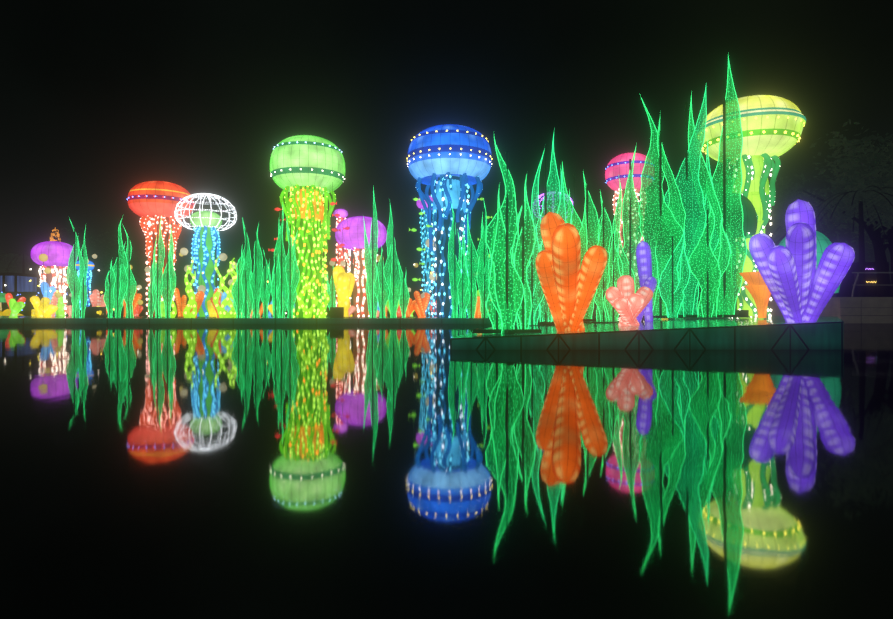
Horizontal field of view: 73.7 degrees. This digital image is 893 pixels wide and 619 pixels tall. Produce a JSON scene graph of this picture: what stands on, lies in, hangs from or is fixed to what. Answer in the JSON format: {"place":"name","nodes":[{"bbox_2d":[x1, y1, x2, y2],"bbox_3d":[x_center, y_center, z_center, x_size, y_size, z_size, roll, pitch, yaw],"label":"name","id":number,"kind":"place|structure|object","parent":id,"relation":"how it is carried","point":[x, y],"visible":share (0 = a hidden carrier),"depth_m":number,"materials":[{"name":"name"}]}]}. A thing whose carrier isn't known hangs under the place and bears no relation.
{"place":"outdoors","nodes":[
{"label":"outdoors","id":0,"kind":"place"},
{"bbox_2d":[50,228,60,241],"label":"pagoda tower","id":1,"kind":"structure","parent":0,"point":[53,234],"depth_m":158.42,"materials":[{"name":"fabric"}]},
{"bbox_2d":[2,311,466,315],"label":"shore ground","id":2,"kind":"structure","parent":0,"point":[28,313],"depth_m":61.67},
{"bbox_2d":[0,253,39,273],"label":"tree","id":3,"kind":"object","parent":2,"relation":"on","point":[16,258],"visible":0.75,"depth_m":80.85,"materials":[{"name":"black plant"}]},
{"bbox_2d":[0,273,67,310],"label":"building","id":4,"kind":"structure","parent":2,"relation":"on","point":[18,286],"depth_m":63.51,"materials":[{"name":"grey"}]},
{"bbox_2d":[35,227,125,310],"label":"tree","id":5,"kind":"object","parent":2,"relation":"on","point":[101,265],"visible":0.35,"depth_m":79.53,"materials":[{"name":"black plant"}]},
{"bbox_2d":[124,240,189,285],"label":"tree","id":6,"kind":"object","parent":2,"relation":"on","point":[136,267],"visible":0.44,"depth_m":82.27,"materials":[{"name":"black plant"}]},
{"bbox_2d":[326,252,346,283],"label":"tree","id":7,"kind":"object","parent":2,"relation":"on","point":[327,268],"visible":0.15,"depth_m":95.09,"materials":[{"name":"green plant"}]},
{"bbox_2d":[0,323,892,618],"bbox_3d":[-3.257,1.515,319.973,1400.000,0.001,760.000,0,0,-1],"label":"water","id":8,"kind":"structure","parent":0,"point":[284,471],"depth_m":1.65,"materials":[{"name":"liquid"}]},
{"bbox_2d":[0,316,619,323],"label":"platform","id":9,"kind":"structure","parent":8,"relation":"on","point":[211,320],"depth_m":21.43,"materials":[{"name":"green"}]},
{"bbox_2d":[0,292,23,315],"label":"mushroom and pumpkins","id":10,"kind":"object","parent":9,"relation":"on","point":[6,312],"visible":0.48,"depth_m":55.66,"materials":[{"name":"fabric"}]},
{"bbox_2d":[5,293,25,315],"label":"lantern","id":11,"kind":"object","parent":9,"relation":"on","point":[8,296],"visible":0.42,"depth_m":30.26,"materials":[{"name":"red fabric"}]},
{"bbox_2d":[9,299,24,317],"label":"lantern","id":12,"kind":"object","parent":9,"relation":"on","point":[16,307],"visible":0.9,"depth_m":23.53,"materials":[{"name":"green fabric"}]},
{"bbox_2d":[31,309,36,315],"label":"lantern","id":13,"kind":"object","parent":9,"relation":"on","point":[33,312],"visible":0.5,"depth_m":29.85,"materials":[{"name":"yellow fabric"}]},
{"bbox_2d":[30,296,49,316],"bbox_3d":[-17.837,-0.117,26.226,0.963,0.983,0.515,0,0,13],"label":"coral","id":14,"kind":"object","parent":9,"relation":"on","point":[35,301],"visible":0.71,"depth_m":26.06,"materials":[{"name":"yellow fabric"}]},
{"bbox_2d":[38,301,57,316],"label":"lantern","id":15,"kind":"object","parent":9,"relation":"on","point":[47,308],"visible":0.94,"depth_m":25.56,"materials":[{"name":"yellow fabric"}]},
{"bbox_2d":[40,281,55,315],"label":"lantern","id":16,"kind":"object","parent":9,"relation":"on","point":[44,287],"visible":0.44,"depth_m":28.82,"materials":[{"name":"blue fabric"}]},
{"bbox_2d":[31,241,77,315],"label":"jellyfish lantern","id":17,"kind":"object","parent":9,"relation":"on","point":[57,253],"visible":0.56,"depth_m":29.31,"materials":[{"name":"fabric"}]},
{"bbox_2d":[50,291,58,316],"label":"lantern","id":18,"kind":"object","parent":9,"relation":"on","point":[54,300],"visible":0.56,"depth_m":25.95,"materials":[{"name":"pink fabric"}]},
{"bbox_2d":[50,295,64,316],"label":"lantern","id":19,"kind":"object","parent":9,"relation":"on","point":[60,311],"visible":0.56,"depth_m":28.71,"materials":[{"name":"green fabric"}]},
{"bbox_2d":[65,305,71,315],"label":"lantern","id":20,"kind":"object","parent":9,"relation":"on","point":[69,310],"visible":0.44,"depth_m":31.36,"materials":[{"name":"pink fabric"}]},
{"bbox_2d":[66,218,87,317],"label":"seaweed","id":21,"kind":"object","parent":9,"relation":"on","point":[77,286],"visible":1,"depth_m":22.46,"materials":[{"name":"green fabric"}]},
{"bbox_2d":[76,261,93,309],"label":"jellyfish lantern","id":22,"kind":"object","parent":9,"relation":"on","point":[90,268],"visible":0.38,"depth_m":30.76,"materials":[{"name":"fabric"}]},
{"bbox_2d":[89,289,105,306],"bbox_3d":[-14.688,-0.256,25.084,0.735,1.210,0.435,0,0,-1],"label":"coral","id":23,"kind":"object","parent":9,"relation":"on","point":[96,298],"visible":0.44,"depth_m":25.00,"materials":[{"name":"pink fabric"}]},
{"bbox_2d":[103,219,135,317],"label":"seaweed","id":24,"kind":"object","parent":9,"relation":"on","point":[120,286],"visible":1,"depth_m":22.48,"materials":[{"name":"green fabric"}]},
{"bbox_2d":[123,286,137,316],"bbox_3d":[-13.918,-0.368,26.131,0.548,1.454,0.615,0,0,-1],"label":"coral","id":25,"kind":"object","parent":9,"relation":"on","point":[133,303],"visible":0.23,"depth_m":26.13,"materials":[{"name":"orange fabric"}]},
{"bbox_2d":[123,293,141,315],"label":"lantern","id":26,"kind":"object","parent":9,"relation":"on","point":[138,296],"visible":0.23,"depth_m":27.19,"materials":[{"name":"orange fabric"}]},
{"bbox_2d":[133,304,142,315],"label":"lantern","id":27,"kind":"object","parent":9,"relation":"on","point":[137,311],"visible":0.52,"depth_m":31.71,"materials":[{"name":"red fabric"}]},
{"bbox_2d":[127,181,193,316],"bbox_3d":[-13.359,-2.776,27.865,2.857,6.357,2.853,0,0,-1],"label":"jellyfish lantern","id":28,"kind":"object","parent":9,"relation":"on","point":[153,202],"visible":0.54,"depth_m":27.15,"materials":[{"name":"fabric"}]},
{"bbox_2d":[148,216,175,317],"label":"seaweed","id":29,"kind":"object","parent":9,"relation":"on","point":[163,284],"visible":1,"depth_m":22.61,"materials":[{"name":"green fabric"}]},
{"bbox_2d":[160,301,164,316],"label":"lantern","id":30,"kind":"object","parent":9,"relation":"on","point":[162,306],"visible":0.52,"depth_m":24.39,"materials":[{"name":"green fabric"}]},
{"bbox_2d":[174,288,186,315],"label":"lantern","id":31,"kind":"object","parent":9,"relation":"on","point":[180,303],"visible":0.94,"depth_m":29.69,"materials":[{"name":"orange fabric"}]},
{"bbox_2d":[170,257,196,317],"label":"coral lantern","id":32,"kind":"object","parent":9,"relation":"on","point":[192,302],"visible":0.81,"depth_m":23.21,"materials":[{"name":"fabric"}]},
{"bbox_2d":[185,291,204,317],"bbox_3d":[-10.130,-0.182,23.849,1.098,1.119,0.390,0,0,31],"label":"coral","id":33,"kind":"object","parent":9,"relation":"on","point":[199,297],"visible":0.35,"depth_m":23.62,"materials":[{"name":"orange fabric"}]},
{"bbox_2d":[190,211,221,316],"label":"lantern","id":34,"kind":"object","parent":9,"relation":"on","point":[203,250],"visible":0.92,"depth_m":25.55,"materials":[{"name":"blue fabric"}]},
{"bbox_2d":[174,193,236,230],"bbox_3d":[-10.451,-4.267,25.900,2.529,1.529,2.522,0,0,-1],"label":"wire dome frame","id":35,"kind":"object","parent":34,"relation":"attached to","point":[196,194],"visible":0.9,"depth_m":25.63,"materials":[{"name":"white metal"}]},
{"bbox_2d":[180,248,232,291],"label":"bubble lanterns","id":36,"kind":"object","parent":9,"relation":"on","point":[185,251],"visible":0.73,"depth_m":24.85,"materials":[{"name":"fabric"}]},
{"bbox_2d":[207,291,222,316],"bbox_3d":[-9.784,-0.223,25.137,0.653,1.170,0.701,0,0,-1],"label":"coral","id":37,"kind":"object","parent":9,"relation":"on","point":[212,311],"visible":0.4,"depth_m":24.91,"materials":[{"name":"yellow fabric"}]},
{"bbox_2d":[210,288,220,316],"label":"lantern","id":38,"kind":"object","parent":9,"relation":"on","point":[219,300],"visible":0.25,"depth_m":24.52,"materials":[{"name":"orange fabric"}]},
{"bbox_2d":[4,253,432,316],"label":"fish lanterns","id":39,"kind":"object","parent":9,"relation":"on","point":[43,258],"visible":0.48,"depth_m":26.34,"materials":[{"name":"white fabric"}]},
{"bbox_2d":[221,292,226,309],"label":"coral","id":40,"kind":"object","parent":9,"relation":"on","point":[224,296],"visible":0.23,"depth_m":24.81,"materials":[{"name":"fabric"}]},
{"bbox_2d":[213,256,241,317],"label":"coral lantern","id":41,"kind":"object","parent":9,"relation":"on","point":[223,312],"visible":0.67,"depth_m":23.23,"materials":[{"name":"fabric"}]},
{"bbox_2d":[232,217,270,317],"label":"seaweed","id":42,"kind":"object","parent":9,"relation":"on","point":[249,288],"visible":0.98,"depth_m":22.56,"materials":[{"name":"green fabric"}]},
{"bbox_2d":[251,303,262,316],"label":"lantern","id":43,"kind":"object","parent":9,"relation":"on","point":[261,310],"visible":0.33,"depth_m":27.13,"materials":[{"name":"orange fabric"}]},
{"bbox_2d":[268,304,272,314],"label":"lantern","id":44,"kind":"object","parent":9,"relation":"on","point":[270,308],"visible":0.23,"depth_m":23.68,"materials":[{"name":"yellow fabric"}]},
{"bbox_2d":[271,202,299,317],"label":"seaweed","id":45,"kind":"object","parent":9,"relation":"on","point":[285,279],"visible":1,"depth_m":22.75,"materials":[{"name":"green fabric"}]},
{"bbox_2d":[270,135,344,316],"bbox_3d":[-5.801,-3.398,24.945,3.088,7.585,3.088,0,0,-1],"label":"jellyfish lantern","id":46,"kind":"object","parent":9,"relation":"on","point":[306,171],"visible":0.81,"depth_m":24.26,"materials":[{"name":"fabric"}]},
{"bbox_2d":[268,182,349,261],"bbox_3d":[-5.703,-3.154,24.569,3.295,4.108,1.090,0,0,-1],"label":"red fish","id":47,"kind":"object","parent":46,"relation":"attached to","point":[332,203],"visible":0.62,"depth_m":24.54},
{"bbox_2d":[298,266,329,317],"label":"coral lantern","id":48,"kind":"object","parent":9,"relation":"on","point":[309,311],"visible":1,"depth_m":23.13,"materials":[{"name":"fabric"}]},
{"bbox_2d":[321,247,335,309],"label":"seaweed","id":49,"kind":"object","parent":9,"relation":"on","point":[331,290],"visible":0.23,"depth_m":27.32,"materials":[{"name":"green fabric"}]},
{"bbox_2d":[333,209,347,306],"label":"jellyfish lantern","id":50,"kind":"object","parent":9,"relation":"on","point":[343,213],"visible":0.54,"depth_m":29.80,"materials":[{"name":"fabric"}]},
{"bbox_2d":[333,265,354,317],"bbox_3d":[-4.150,-0.726,23.935,0.914,2.158,0.906,0,0,-1],"label":"coral","id":51,"kind":"object","parent":9,"relation":"on","point":[344,282],"visible":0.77,"depth_m":23.76,"materials":[{"name":"yellow fabric"}]},
{"bbox_2d":[348,306,355,315],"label":"lantern","id":52,"kind":"object","parent":9,"relation":"on","point":[351,309],"visible":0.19,"depth_m":27.47,"materials":[{"name":"pink fabric"}]},
{"bbox_2d":[335,216,386,316],"bbox_3d":[-4.147,-2.048,28.958,2.495,4.911,2.495,0,0,-1],"label":"jellyfish lantern","id":53,"kind":"object","parent":9,"relation":"on","point":[352,238],"visible":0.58,"depth_m":28.38,"materials":[{"name":"fabric"}]},
{"bbox_2d":[363,187,408,317],"bbox_3d":[-2.295,-2.247,22.561,1.790,5.129,0.527,0,0,-1],"label":"seaweed","id":54,"kind":"object","parent":9,"relation":"on","point":[385,283],"visible":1,"depth_m":22.59,"materials":[{"name":"green fabric"}]},
{"bbox_2d":[386,299,397,315],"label":"lantern","id":55,"kind":"object","parent":9,"relation":"on","point":[387,305],"visible":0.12,"depth_m":24.62,"materials":[{"name":"green fabric"}]},
{"bbox_2d":[396,305,401,316],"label":"lantern","id":56,"kind":"object","parent":9,"relation":"on","point":[398,314],"visible":0.38,"depth_m":24.39,"materials":[{"name":"red fabric"}]},
{"bbox_2d":[406,298,415,316],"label":"lantern","id":57,"kind":"object","parent":9,"relation":"on","point":[410,310],"visible":0.44,"depth_m":24.62,"materials":[{"name":"orange fabric"}]},
{"bbox_2d":[413,291,430,317],"bbox_3d":[-0.999,-0.192,23.981,0.710,1.119,0.606,0,0,-1],"label":"coral","id":58,"kind":"object","parent":9,"relation":"on","point":[420,305],"visible":0.94,"depth_m":23.88,"materials":[{"name":"orange fabric"}]},
{"bbox_2d":[416,196,435,315],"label":"jellyfish lantern","id":59,"kind":"object","parent":9,"relation":"on","point":[423,238],"visible":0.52,"depth_m":29.91,"materials":[{"name":"fabric"}]},
{"bbox_2d":[429,300,436,315],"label":"lantern","id":60,"kind":"object","parent":9,"relation":"on","point":[430,308],"visible":0.1,"depth_m":30.86,"materials":[{"name":"pink fabric"}]},
{"bbox_2d":[407,124,492,316],"bbox_3d":[0.127,-3.612,25.007,3.591,7.984,3.612,0,0,-1],"label":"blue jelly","id":61,"kind":"object","parent":9,"relation":"on","point":[451,163],"visible":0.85,"depth_m":24.26,"materials":[{"name":"fabric"}]},
{"bbox_2d":[409,196,491,297],"bbox_3d":[0.173,-2.921,24.587,3.429,5.224,1.336,0,0,-1],"label":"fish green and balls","id":62,"kind":"object","parent":61,"relation":"attached to","point":[431,277],"visible":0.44,"depth_m":24.75,"materials":[{"name":"fabric"}]},
{"bbox_2d":[448,198,490,317],"bbox_3d":[1.066,-2.030,22.743,2.028,4.697,0.751,0,0,-1],"label":"seaweed","id":63,"kind":"object","parent":9,"relation":"on","point":[463,290],"visible":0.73,"depth_m":22.77,"materials":[{"name":"green fabric"}]},
{"bbox_2d":[474,296,480,317],"bbox_3d":[1.409,-0.067,23.980,0.665,0.930,0.691,0,0,-1],"label":"coral","id":64,"kind":"object","parent":9,"relation":"on","point":[477,313],"visible":0.4,"depth_m":23.80,"materials":[{"name":"orange fabric"}]},
{"bbox_2d":[539,192,572,215],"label":"jellyfish lantern","id":65,"kind":"object","parent":9,"relation":"on","point":[543,198],"visible":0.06,"depth_m":23.33,"materials":[{"name":"fabric"}]},
{"bbox_2d":[605,153,645,316],"bbox_3d":[7.403,-2.960,24.080,1.906,6.667,1.906,0,0,-1],"label":"jellyfish lantern","id":66,"kind":"object","parent":9,"relation":"on","point":[617,165],"visible":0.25,"depth_m":23.50,"materials":[{"name":"fabric"}]},
{"bbox_2d":[450,316,843,349],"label":"platform","id":67,"kind":"structure","parent":8,"relation":"on","point":[757,333],"depth_m":7.13,"materials":[{"name":"green"}]},
{"bbox_2d":[84,307,748,333],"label":"cables and boxes","id":68,"kind":"object","parent":67,"relation":"on","point":[335,312],"visible":0.54,"depth_m":12.21,"materials":[{"name":"grey plastic"}]},
{"bbox_2d":[485,137,535,332],"bbox_3d":[0.884,-1.017,8.145,1.070,2.661,0.498,0,0,-39],"label":"seaweed","id":69,"kind":"object","parent":67,"relation":"on","point":[509,303],"visible":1,"depth_m":7.87,"materials":[{"name":"green fabric"}]},
{"bbox_2d":[527,128,571,324],"bbox_3d":[1.847,-1.545,10.988,1.131,3.643,0.548,0,0,-45],"label":"seaweed","id":70,"kind":"object","parent":67,"relation":"on","point":[554,200],"visible":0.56,"depth_m":11.00,"materials":[{"name":"green fabric"}]},
{"bbox_2d":[536,212,606,333],"bbox_3d":[1.456,-0.425,7.107,0.816,1.538,1.519,0,0,-1],"label":"coral lantern","id":71,"kind":"object","parent":67,"relation":"on","point":[569,286],"visible":0.98,"depth_m":6.97,"materials":[{"name":"fabric"}]},
{"bbox_2d":[562,163,622,319],"bbox_3d":[2.944,-1.427,12.427,1.327,3.348,0.618,0,0,-1],"label":"seaweed","id":72,"kind":"object","parent":67,"relation":"on","point":[588,227],"visible":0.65,"depth_m":12.39,"materials":[{"name":"green fabric"}]},
{"bbox_2d":[605,275,652,325],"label":"coral lantern","id":73,"kind":"object","parent":67,"relation":"on","point":[627,302],"visible":1,"depth_m":8.35,"materials":[{"name":"fabric"}]},
{"bbox_2d":[636,240,656,321],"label":"coral lantern","id":74,"kind":"object","parent":67,"relation":"on","point":[644,261],"visible":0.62,"depth_m":10.14,"materials":[{"name":"fabric"}]},
{"bbox_2d":[612,93,685,315],"bbox_3d":[4.210,-2.100,12.444,1.274,4.547,0.959,0,0,-1],"label":"seaweed","id":75,"kind":"object","parent":67,"relation":"on","point":[655,221],"visible":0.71,"depth_m":12.08,"materials":[{"name":"green fabric"}]},
{"bbox_2d":[658,88,718,317],"bbox_3d":[4.721,-2.295,11.928,0.816,4.900,1.924,0,0,44],"label":"seaweed","id":76,"kind":"object","parent":67,"relation":"on","point":[678,286],"visible":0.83,"depth_m":12.19,"materials":[{"name":"green fabric"}]},
{"bbox_2d":[688,56,746,316],"bbox_3d":[5.489,-2.557,12.066,1.107,5.425,0.750,0,0,23],"label":"seaweed","id":77,"kind":"object","parent":67,"relation":"on","point":[716,272],"visible":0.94,"depth_m":12.19,"materials":[{"name":"green fabric"}]},
{"bbox_2d":[702,95,805,316],"bbox_3d":[7.268,-2.415,14.277,2.340,5.211,2.340,0,0,-1],"label":"jellyfish lantern","id":78,"kind":"object","parent":67,"relation":"on","point":[772,127],"visible":0.58,"depth_m":13.72,"materials":[{"name":"yellow fabric"}]},
{"bbox_2d":[739,271,770,317],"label":"coral lantern","id":79,"kind":"object","parent":67,"relation":"on","point":[758,289],"visible":0.83,"depth_m":10.32,"materials":[{"name":"fabric"}]},
{"bbox_2d":[749,199,854,323],"bbox_3d":[4.328,-0.622,7.440,1.282,1.652,0.867,0,0,-18],"label":"coral lantern","id":80,"kind":"object","parent":67,"relation":"on","point":[801,288],"visible":1,"depth_m":7.32,"materials":[{"name":"fabric"}]},
{"bbox_2d":[0,0,892,310],"label":"sky","id":81,"kind":"structure","parent":0,"point":[100,99],"materials":[{"name":"black"}]},
{"bbox_2d":[592,297,892,322],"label":"quay wall","id":82,"kind":"structure","parent":0,"point":[862,309],"depth_m":22.86,"materials":[{"name":"grey concrete"}]},
{"bbox_2d":[765,176,814,245],"bbox_3d":[21.411,-4.993,41.639,7.884,9.326,7.961,0,0,33],"label":"tree","id":83,"kind":"object","parent":82,"relation":"on","point":[779,219],"visible":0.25,"depth_m":39.83,"materials":[{"name":"green plant"}]},
{"bbox_2d":[784,119,892,296],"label":"tree","id":84,"kind":"object","parent":82,"relation":"on","point":[883,279],"visible":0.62,"depth_m":36.06,"materials":[{"name":"green plant"}]},
{"bbox_2d":[814,185,892,296],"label":"tree","id":85,"kind":"object","parent":82,"relation":"on","point":[854,200],"visible":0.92,"depth_m":33.08,"materials":[{"name":"green plant"}]},
{"bbox_2d":[818,143,892,296],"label":"tree","id":86,"kind":"object","parent":82,"relation":"on","point":[890,246],"visible":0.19,"depth_m":44.37,"materials":[{"name":"green plant"}]},
{"bbox_2d":[836,262,888,296],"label":"distant kiosk lights","id":87,"kind":"object","parent":82,"relation":"on","point":[846,285],"visible":0.48,"depth_m":75.97,"materials":[{"name":"grey"}]},
{"bbox_2d":[836,182,892,248],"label":"tree","id":88,"kind":"object","parent":82,"relation":"on","point":[857,236],"visible":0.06,"depth_m":54.97,"materials":[{"name":"green plant"}]},
{"bbox_2d":[851,272,892,296],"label":"quay railing","id":89,"kind":"object","parent":82,"relation":"on","point":[857,278],"visible":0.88,"depth_m":23.05,"materials":[{"name":"grey metal"}]},
{"bbox_2d":[735,194,756,309],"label":"lantern","id":90,"kind":"object","parent":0,"point":[749,219],"visible":0.27,"depth_m":13.20,"materials":[{"name":"green fabric"}]},
{"bbox_2d":[779,231,840,292],"bbox_3d":[7.983,-0.812,13.279,1.368,1.944,1.368,0,0,-1],"label":"coral lantern","id":91,"kind":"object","parent":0,"point":[823,242],"depth_m":12.77,"materials":[{"name":"teal fabric"}]}
]}

